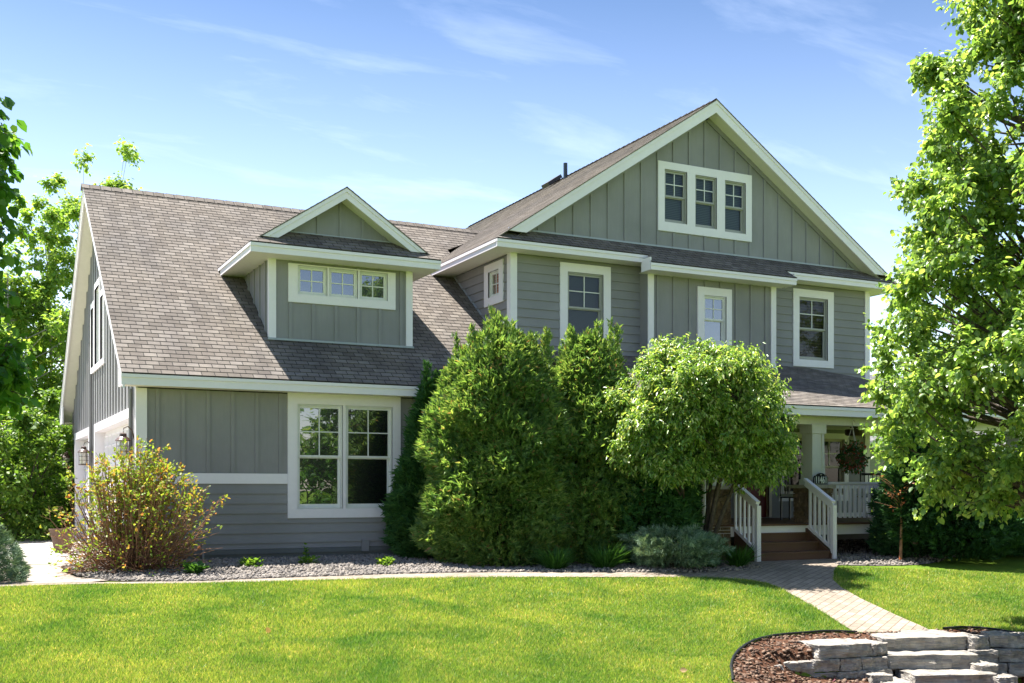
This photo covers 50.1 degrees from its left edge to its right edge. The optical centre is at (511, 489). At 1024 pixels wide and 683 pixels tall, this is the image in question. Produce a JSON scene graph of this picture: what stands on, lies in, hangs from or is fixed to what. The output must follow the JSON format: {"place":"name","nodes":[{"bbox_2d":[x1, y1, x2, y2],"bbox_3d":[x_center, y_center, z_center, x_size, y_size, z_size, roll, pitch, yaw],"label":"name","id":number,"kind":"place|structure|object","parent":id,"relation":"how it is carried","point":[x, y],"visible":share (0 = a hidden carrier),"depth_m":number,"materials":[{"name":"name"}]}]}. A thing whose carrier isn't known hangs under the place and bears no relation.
{"place":"outdoors","nodes":[
{"label":"outdoors","id":0,"kind":"place"},
{"bbox_2d":[6,539,100,563],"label":"driveway","id":1,"kind":"structure","parent":0,"point":[37,552],"depth_m":20.41,"materials":[{"name":"concrete"}]},
{"bbox_2d":[48,528,75,552],"bbox_3d":[-8.416,0.960,20.500,0.500,0.440,0.492,0,0,-27],"label":"garden pot","id":2,"kind":"object","parent":1,"relation":"on","point":[55,541],"visible":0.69,"depth_m":20.34,"materials":[{"name":"ceramic"}]},
{"bbox_2d":[0,516,1023,682],"bbox_3d":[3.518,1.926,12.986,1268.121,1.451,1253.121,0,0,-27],"label":"ground","id":3,"kind":"structure","parent":0,"point":[1012,564],"depth_m":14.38,"materials":[{"name":"green plant"}]},
{"bbox_2d":[0,523,33,582],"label":"blue spruce","id":4,"kind":"object","parent":3,"relation":"on","point":[16,569],"visible":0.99,"depth_m":13.95,"materials":[{"name":"green plant"}]},
{"bbox_2d":[0,96,44,421],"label":"linden tree","id":5,"kind":"object","parent":3,"relation":"on","point":[13,367],"visible":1,"depth_m":8.50,"materials":[{"name":"green plant"}]},
{"bbox_2d":[0,269,44,371],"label":"birch tree","id":6,"kind":"object","parent":3,"relation":"on","point":[7,270],"visible":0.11,"depth_m":34.16,"materials":[{"name":"green plant"}]},
{"bbox_2d":[0,427,53,533],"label":"leafy shrub","id":7,"kind":"object","parent":3,"relation":"on","point":[4,486],"visible":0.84,"depth_m":24.72,"materials":[{"name":"green plant"}]},
{"bbox_2d":[0,237,69,527],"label":"birch tree","id":8,"kind":"object","parent":3,"relation":"on","point":[58,323],"visible":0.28,"depth_m":33.27,"materials":[{"name":"green plant"}]},
{"bbox_2d":[1,386,71,531],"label":"leafy shrub","id":9,"kind":"object","parent":3,"relation":"on","point":[50,404],"visible":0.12,"depth_m":29.36,"materials":[{"name":"green plant"}]},
{"bbox_2d":[0,417,73,538],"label":"leafy shrub","id":10,"kind":"object","parent":3,"relation":"on","point":[64,440],"visible":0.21,"depth_m":26.44,"materials":[{"name":"green plant"}]},
{"bbox_2d":[0,190,79,482],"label":"birch tree","id":11,"kind":"object","parent":3,"relation":"on","point":[54,216],"visible":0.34,"depth_m":34.37,"materials":[{"name":"green plant"}]},
{"bbox_2d":[0,403,81,541],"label":"leafy shrub","id":12,"kind":"object","parent":3,"relation":"on","point":[27,424],"visible":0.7,"depth_m":25.34,"materials":[{"name":"green plant"}]},
{"bbox_2d":[0,564,104,583],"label":"driveway apron","id":13,"kind":"object","parent":3,"relation":"on","point":[40,572],"visible":0.57,"depth_m":14.67,"materials":[{"name":"grey concrete"}]},
{"bbox_2d":[27,143,114,473],"bbox_3d":[-14.513,-5.061,37.055,4.250,12.733,4.319,0,0,-4],"label":"birch tree","id":14,"kind":"object","parent":3,"relation":"on","point":[62,182],"visible":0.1,"depth_m":36.35,"materials":[{"name":"green plant"}]},
{"bbox_2d":[72,135,144,271],"bbox_3d":[-13.723,-5.470,37.955,3.532,13.543,3.795,0,0,-27],"label":"birch tree","id":15,"kind":"object","parent":3,"relation":"on","point":[127,154],"visible":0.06,"depth_m":37.75,"materials":[{"name":"green plant"}]},
{"bbox_2d":[0,558,928,631],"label":"walkway","id":16,"kind":"structure","parent":3,"relation":"on","point":[813,582],"depth_m":15.19,"materials":[{"name":"concrete"}]},
{"bbox_2d":[61,538,963,581],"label":"gravel","id":17,"kind":"structure","parent":3,"relation":"on","point":[267,569],"depth_m":16.18,"materials":[{"name":"grey gravel"}]},
{"bbox_2d":[40,435,229,577],"bbox_3d":[-5.353,0.351,15.600,2.545,2.239,2.531,0,0,-27],"label":"dogwood shrub","id":18,"kind":"object","parent":17,"relation":"on","point":[132,539],"visible":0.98,"depth_m":15.33,"materials":[{"name":"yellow plant"}]},
{"bbox_2d":[182,560,210,573],"bbox_3d":[-4.354,1.098,15.096,0.385,0.220,0.356,0,0,-27],"label":"perennial","id":19,"kind":"object","parent":17,"relation":"on","point":[199,567],"visible":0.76,"depth_m":15.02,"materials":[{"name":"green plant"}]},
{"bbox_2d":[237,556,263,566],"bbox_3d":[-3.852,1.085,16.158,0.387,0.196,0.386,0,0,18],"label":"perennial","id":20,"kind":"object","parent":17,"relation":"on","point":[248,561],"visible":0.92,"depth_m":16.10,"materials":[{"name":"green plant"}]},
{"bbox_2d":[303,543,309,556],"bbox_3d":[-3.228,0.996,17.151,0.138,0.330,0.107,0,0,-3],"label":"perennial","id":21,"kind":"object","parent":17,"relation":"on","point":[305,552],"visible":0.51,"depth_m":17.14,"materials":[{"name":"green plant"}]},
{"bbox_2d":[298,555,320,563],"bbox_3d":[-3.096,1.091,16.692,0.315,0.174,0.325,0,0,13],"label":"perennial","id":22,"kind":"object","parent":17,"relation":"on","point":[307,559],"visible":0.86,"depth_m":16.66,"materials":[{"name":"green plant"}]},
{"bbox_2d":[376,555,395,565],"bbox_3d":[-1.938,1.100,16.680,0.318,0.196,0.295,0,0,16],"label":"perennial","id":23,"kind":"object","parent":17,"relation":"on","point":[386,559],"visible":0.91,"depth_m":16.63,"materials":[{"name":"green plant"}]},
{"bbox_2d":[378,359,440,559],"bbox_3d":[-1.374,-0.454,18.218,1.746,3.406,1.748,0,0,6],"label":"arborvitae","id":24,"kind":"object","parent":17,"relation":"on","point":[398,508],"visible":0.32,"depth_m":17.90,"materials":[{"name":"green plant"}]},
{"bbox_2d":[407,305,593,566],"bbox_3d":[-0.162,-0.884,17.538,3.060,4.253,2.990,0,0,-27],"label":"arborvitae","id":25,"kind":"object","parent":17,"relation":"on","point":[495,412],"visible":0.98,"depth_m":16.61,"materials":[{"name":"green plant"}]},
{"bbox_2d":[508,316,660,563],"bbox_3d":[1.270,-0.793,17.789,2.728,4.072,2.759,0,0,-27],"label":"arborvitae","id":26,"kind":"object","parent":17,"relation":"on","point":[589,366],"visible":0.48,"depth_m":16.94,"materials":[{"name":"green plant"}]},
{"bbox_2d":[580,541,636,567],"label":"ornamental grass","id":27,"kind":"object","parent":17,"relation":"on","point":[606,558],"depth_m":16.31,"materials":[{"name":"green plant"}]},
{"bbox_2d":[606,463,707,562],"bbox_3d":[2.274,0.166,17.332,1.758,2.146,1.699,0,0,-27],"label":"arborvitae","id":28,"kind":"object","parent":17,"relation":"on","point":[673,508],"visible":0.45,"depth_m":16.81,"materials":[{"name":"green plant"}]},
{"bbox_2d":[617,523,735,569],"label":"dwarf spruce","id":29,"kind":"object","parent":17,"relation":"on","point":[698,546],"visible":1,"depth_m":16.27,"materials":[{"name":"green plant"}]},
{"bbox_2d":[702,551,725,567],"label":"ornamental grass","id":30,"kind":"object","parent":17,"relation":"on","point":[711,565],"depth_m":16.73,"materials":[{"name":"green plant"}]},
{"bbox_2d":[59,98,1022,561],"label":"house","id":31,"kind":"structure","parent":3,"relation":"on","point":[261,366],"depth_m":20.12,"materials":[{"name":"grey paint"}]},
{"bbox_2d":[61,448,73,468],"bbox_3d":[-10.554,-0.739,25.984,0.300,0.499,0.234,0,0,-27],"label":"wall lantern","id":32,"kind":"object","parent":31,"relation":"attached to","point":[66,455],"depth_m":25.92,"materials":[{"name":"brown metal"}]},
{"bbox_2d":[78,441,89,464],"bbox_3d":[-8.703,-0.739,22.325,0.300,0.499,0.234,0,0,-27],"label":"wall lantern","id":33,"kind":"object","parent":31,"relation":"attached to","point":[83,456],"depth_m":22.25,"materials":[{"name":"glass"}]},
{"bbox_2d":[83,439,87,540],"bbox_3d":[-9.361,0.030,24.290,0.030,2.340,2.900,0,0,-27],"label":"garage door","id":34,"kind":"structure","parent":31,"relation":"in","point":[86,444],"depth_m":25.33,"materials":[{"name":"white paint"}]},
{"bbox_2d":[90,277,104,373],"bbox_3d":[-8.108,-3.230,21.562,0.146,1.740,2.300,0,0,-27],"label":"window","id":35,"kind":"structure","parent":31,"relation":"in","point":[97,307],"depth_m":21.86,"materials":[{"name":"white paint"}]},
{"bbox_2d":[104,424,128,549],"bbox_3d":[-7.048,0.030,19.717,0.030,2.340,4.950,0,0,-27],"label":"garage door","id":36,"kind":"structure","parent":31,"relation":"in","point":[110,437],"depth_m":20.76,"materials":[{"name":"white paint"}]},
{"bbox_2d":[115,426,133,457],"bbox_3d":[-6.009,-0.739,16.998,0.300,0.499,0.234,0,0,-27],"label":"wall lantern","id":37,"kind":"object","parent":31,"relation":"attached to","point":[121,437],"depth_m":16.93,"materials":[{"name":"glass"}]},
{"bbox_2d":[288,263,395,309],"bbox_3d":[-2.951,-3.503,19.000,1.924,0.655,0.146,0,0,-27],"label":"window","id":38,"kind":"structure","parent":31,"relation":"in","point":[311,284],"depth_m":18.97,"materials":[{"name":"white paint"}]},
{"bbox_2d":[287,393,400,517],"bbox_3d":[-2.810,-0.564,18.343,1.959,2.072,0.146,0,0,-27],"label":"window","id":39,"kind":"structure","parent":31,"relation":"in","point":[342,450],"depth_m":18.28,"materials":[{"name":"white paint"}]},
{"bbox_2d":[484,259,503,307],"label":"window","id":40,"kind":"structure","parent":31,"relation":"in","point":[493,272],"depth_m":21.03,"materials":[{"name":"white paint"}]},
{"bbox_2d":[560,262,610,347],"bbox_3d":[1.386,-3.486,21.082,1.127,1.662,0.146,0,0,-27],"label":"window","id":41,"kind":"structure","parent":31,"relation":"in","point":[585,290],"depth_m":21.13,"materials":[{"name":"white paint"}]},
{"bbox_2d":[658,160,751,241],"bbox_3d":[3.924,-5.854,22.366,2.345,1.387,0.146,0,0,-27],"label":"window","id":42,"kind":"structure","parent":31,"relation":"in","point":[693,200],"depth_m":22.39,"materials":[{"name":"white paint"}]},
{"bbox_2d":[697,286,731,349],"bbox_3d":[4.059,-3.428,22.109,0.846,1.257,0.146,0,0,-27],"label":"window","id":43,"kind":"structure","parent":31,"relation":"in","point":[714,305],"depth_m":22.12,"materials":[{"name":"white paint"}]},
{"bbox_2d":[741,484,765,517],"bbox_3d":[5.030,-0.264,22.957,0.750,1.703,0.050,0,0,-27],"label":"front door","id":44,"kind":"structure","parent":31,"relation":"in","point":[761,498],"depth_m":23.00,"materials":[{"name":"red paint"}]},
{"bbox_2d":[780,473,794,519],"bbox_3d":[5.534,0.125,21.404,0.445,0.950,0.440,0,0,38],"label":"porch chair","id":45,"kind":"object","parent":31,"relation":"on","point":[787,495],"visible":0.48,"depth_m":21.45,"materials":[{"name":"metal"}]},
{"bbox_2d":[792,288,833,367],"bbox_3d":[6.474,-3.463,23.655,1.133,1.656,0.146,0,0,-27],"label":"window","id":46,"kind":"structure","parent":31,"relation":"in","point":[813,310],"depth_m":23.71,"materials":[{"name":"white paint"}]},
{"bbox_2d":[778,432,848,500],"bbox_3d":[6.493,-0.485,23.665,1.950,1.470,0.146,0,0,-27],"label":"window","id":47,"kind":"structure","parent":31,"relation":"in","point":[833,442],"depth_m":23.94,"materials":[{"name":"white paint"}]},
{"bbox_2d":[813,473,827,484],"bbox_3d":[5.491,-0.188,19.464,0.330,0.205,0.028,0,0,-27],"label":"house number sign","id":48,"kind":"object","parent":31,"relation":"attached to","point":[820,478],"visible":0.99,"depth_m":19.45,"materials":[{"name":"black metal"}]},
{"bbox_2d":[835,420,870,474],"bbox_3d":[6.187,-0.762,19.932,0.594,1.010,0.584,0,0,-27],"label":"hanging basket","id":49,"kind":"object","parent":31,"relation":"hanging from","point":[855,459],"visible":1,"depth_m":19.85,"materials":[{"name":"plant"}]},
{"bbox_2d":[845,427,864,435],"bbox_3d":[7.096,-1.205,22.640,0.400,0.190,0.400,0,0,-27],"label":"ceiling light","id":50,"kind":"object","parent":31,"relation":"attached to","point":[857,432],"visible":0.68,"depth_m":22.49,"materials":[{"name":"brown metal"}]},
{"bbox_2d":[601,331,802,554],"bbox_3d":[2.955,-0.606,17.107,2.862,3.744,3.159,0,0,26],"label":"crabapple tree","id":51,"kind":"object","parent":3,"relation":"on","point":[707,412],"visible":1,"depth_m":16.30,"materials":[{"name":"green plant"}]},
{"bbox_2d":[774,638,892,682],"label":"stone retaining wall","id":52,"kind":"structure","parent":3,"relation":"on","point":[853,658],"depth_m":11.66,"materials":[{"name":"stone"}]},
{"bbox_2d":[733,543,962,564],"bbox_3d":[7.756,1.214,21.347,7.889,0.051,4.903,0,0,-27],"label":"gravel strip","id":53,"kind":"object","parent":3,"relation":"on","point":[915,562],"visible":0.09,"depth_m":18.53,"materials":[{"name":"grey gravel"}]},
{"bbox_2d":[877,475,917,559],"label":"sapling","id":54,"kind":"object","parent":53,"relation":"on","point":[900,548],"visible":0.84,"depth_m":18.34,"materials":[{"name":"brown plant"}]},
{"bbox_2d":[874,423,951,545],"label":"yew","id":55,"kind":"object","parent":53,"relation":"on","point":[894,478],"visible":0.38,"depth_m":18.33,"materials":[{"name":"green plant"}]},
{"bbox_2d":[942,500,1023,556],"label":"yew","id":56,"kind":"object","parent":53,"relation":"on","point":[1018,552],"visible":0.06,"depth_m":19.39,"materials":[{"name":"green plant"}]},
{"bbox_2d":[870,472,883,511],"bbox_3d":[11.566,0.403,34.131,3.531,2.178,3.299,0,0,4],"label":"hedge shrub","id":57,"kind":"object","parent":3,"relation":"on","point":[874,481],"depth_m":33.35,"materials":[{"name":"green plant"}]},
{"bbox_2d":[870,374,1005,509],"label":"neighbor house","id":58,"kind":"structure","parent":3,"relation":"on","point":[872,460],"depth_m":41.06,"materials":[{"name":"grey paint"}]},
{"bbox_2d":[854,0,1023,528],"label":"linden tree","id":59,"kind":"object","parent":3,"relation":"on","point":[948,381],"visible":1,"depth_m":12.18,"materials":[{"name":"green plant"}]},
{"bbox_2d":[865,440,1023,561],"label":"yew","id":60,"kind":"object","parent":3,"relation":"on","point":[1010,536],"visible":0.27,"depth_m":18.33,"materials":[{"name":"green plant"}]},
{"bbox_2d":[870,302,1021,465],"bbox_3d":[14.704,-2.492,36.194,5.595,7.588,5.311,0,0,31],"label":"garden tree","id":61,"kind":"object","parent":3,"relation":"on","point":[953,320],"visible":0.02,"depth_m":36.23,"materials":[{"name":"green plant"}]},
{"bbox_2d":[927,272,1023,448],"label":"garden tree","id":62,"kind":"object","parent":3,"relation":"on","point":[1013,396],"visible":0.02,"depth_m":33.00,"materials":[{"name":"green plant"}]},
{"bbox_2d":[953,630,1023,682],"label":"stone retaining wall","id":63,"kind":"structure","parent":3,"relation":"on","point":[1000,654],"depth_m":12.14,"materials":[{"name":"stone"}]},
{"bbox_2d":[0,0,1023,428],"label":"sky","id":64,"kind":"structure","parent":0,"point":[447,113],"materials":[{"name":"blue"}]},
{"bbox_2d":[526,542,578,568],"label":"ornamental grass","id":65,"kind":"object","parent":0,"point":[558,560],"depth_m":16.07,"materials":[{"name":"green plant"}]},
{"bbox_2d":[721,541,765,566],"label":"ornamental grass","id":66,"kind":"object","parent":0,"point":[739,558],"depth_m":16.89,"materials":[{"name":"green plant"}]},
{"bbox_2d":[857,473,880,516],"bbox_3d":[7.542,0.125,23.203,0.440,0.950,0.445,0,0,33],"label":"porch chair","id":67,"kind":"object","parent":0,"point":[868,474],"visible":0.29,"depth_m":23.39,"materials":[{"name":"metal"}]},
{"bbox_2d":[730,628,1023,682],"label":"mulch","id":68,"kind":"object","parent":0,"point":[772,669],"visible":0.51,"depth_m":11.48,"materials":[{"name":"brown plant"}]},
{"bbox_2d":[730,630,856,681],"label":"lawn edging","id":69,"kind":"object","parent":68,"relation":"on","point":[762,637],"visible":1,"depth_m":12.11,"materials":[{"name":"plastic"}]},
{"bbox_2d":[870,629,996,682],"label":"stone steps","id":70,"kind":"structure","parent":68,"relation":"on","point":[928,656],"depth_m":11.91,"materials":[{"name":"stone"}]},
{"bbox_2d":[943,626,1014,631],"bbox_3d":[5.524,1.665,13.021,0.844,0.073,0.181,0,0,2],"label":"lawn edging","id":71,"kind":"object","parent":68,"relation":"on","point":[975,627],"visible":0.94,"depth_m":13.04,"materials":[{"name":"plastic"}]}
]}

